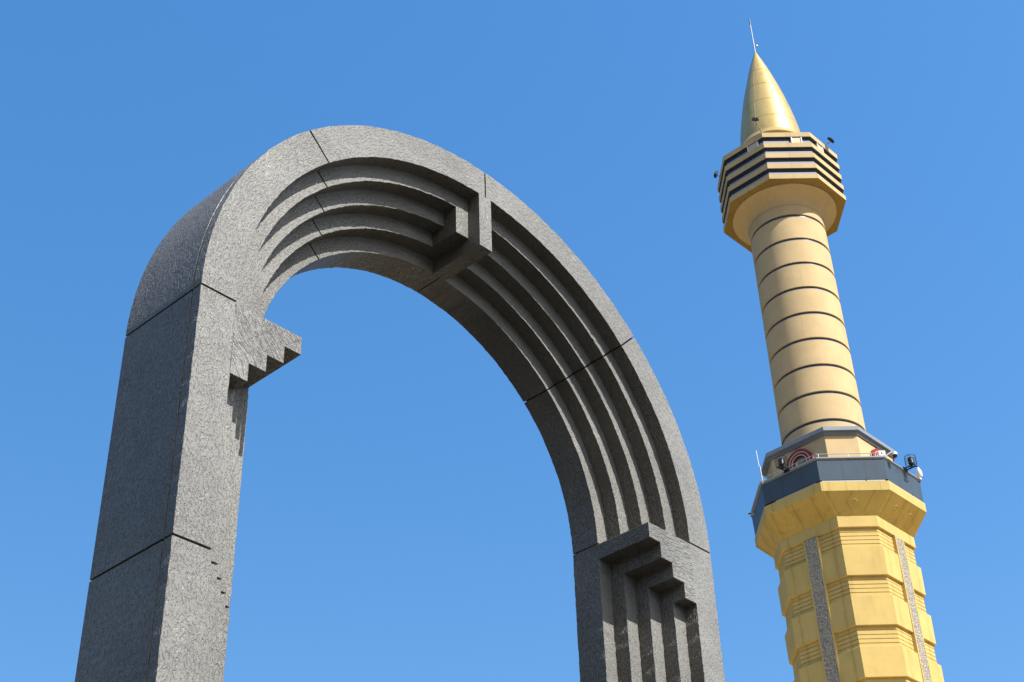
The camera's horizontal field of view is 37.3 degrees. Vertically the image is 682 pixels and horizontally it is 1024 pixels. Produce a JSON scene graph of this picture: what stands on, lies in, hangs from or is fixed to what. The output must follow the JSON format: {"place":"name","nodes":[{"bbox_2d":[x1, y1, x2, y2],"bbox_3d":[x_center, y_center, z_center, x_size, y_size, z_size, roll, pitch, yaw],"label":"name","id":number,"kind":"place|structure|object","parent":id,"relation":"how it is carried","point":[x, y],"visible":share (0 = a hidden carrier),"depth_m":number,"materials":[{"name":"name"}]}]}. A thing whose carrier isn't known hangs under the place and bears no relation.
{"place":"outdoors","nodes":[
{"label":"outdoors","id":0,"kind":"place"},
{"bbox_2d":[75,125,724,681],"bbox_3d":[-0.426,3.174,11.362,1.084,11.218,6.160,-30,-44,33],"label":"arch","id":1,"kind":"structure","parent":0,"point":[501,275],"depth_m":13.33,"materials":[{"name":"grey stone"}]},
{"bbox_2d":[0,0,1023,681],"label":"sky","id":2,"kind":"structure","parent":0,"point":[403,516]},
{"label":"pavement","id":3,"kind":"structure","parent":0,"visible":0},
{"bbox_2d":[717,19,943,681],"bbox_3d":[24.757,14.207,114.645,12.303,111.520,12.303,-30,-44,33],"label":"minaret","id":4,"kind":"object","parent":3,"relation":"on","point":[838,510],"visible":0.98,"depth_m":113.84,"materials":[{"name":"paint"}]},
{"bbox_2d":[752,117,761,132],"bbox_3d":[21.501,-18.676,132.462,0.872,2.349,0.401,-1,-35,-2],"label":"spotlight","id":5,"kind":"object","parent":4,"relation":"on","point":[755,119],"visible":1,"depth_m":132.81,"materials":[{"name":"black metal"}]},
{"bbox_2d":[756,451,763,483],"bbox_3d":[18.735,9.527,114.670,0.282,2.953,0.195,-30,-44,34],"label":"whip antenna","id":6,"kind":"object","parent":4,"relation":"attached to","point":[760,468],"visible":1,"depth_m":114.42,"materials":[{"name":"silver metal"}]},
{"bbox_2d":[775,455,789,472],"bbox_3d":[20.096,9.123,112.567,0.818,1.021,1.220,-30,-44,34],"label":"floodlight","id":7,"kind":"object","parent":4,"relation":"attached to","point":[781,463],"visible":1,"depth_m":112.38,"materials":[{"name":"black metal"}]},
{"bbox_2d":[825,137,833,145],"bbox_3d":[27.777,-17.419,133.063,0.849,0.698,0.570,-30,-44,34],"label":"spotlight","id":8,"kind":"object","parent":4,"relation":"attached to","point":[830,139],"visible":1,"depth_m":132.89,"materials":[{"name":"black metal"}]},
{"bbox_2d":[877,450,885,456],"bbox_3d":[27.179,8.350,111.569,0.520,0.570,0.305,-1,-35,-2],"label":"equipment box","id":9,"kind":"object","parent":4,"relation":"on","point":[881,453],"visible":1,"depth_m":111.48,"materials":[{"name":"white paint"}]},
{"bbox_2d":[886,451,897,457],"bbox_3d":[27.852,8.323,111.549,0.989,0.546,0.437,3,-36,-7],"label":"security camera","id":10,"kind":"object","parent":4,"relation":"attached to","point":[894,454],"visible":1,"depth_m":111.46,"materials":[{"name":"white paint"}]},
{"bbox_2d":[903,454,917,471],"bbox_3d":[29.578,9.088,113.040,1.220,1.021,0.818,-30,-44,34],"label":"floodlight","id":11,"kind":"object","parent":4,"relation":"attached to","point":[911,462],"visible":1,"depth_m":112.84,"materials":[{"name":"black metal"}]},
{"bbox_2d":[916,467,922,480],"bbox_3d":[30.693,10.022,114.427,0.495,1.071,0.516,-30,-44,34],"label":"horn antenna","id":12,"kind":"object","parent":4,"relation":"attached to","point":[919,474],"visible":1,"depth_m":114.26,"materials":[{"name":"white paint"}]}
]}

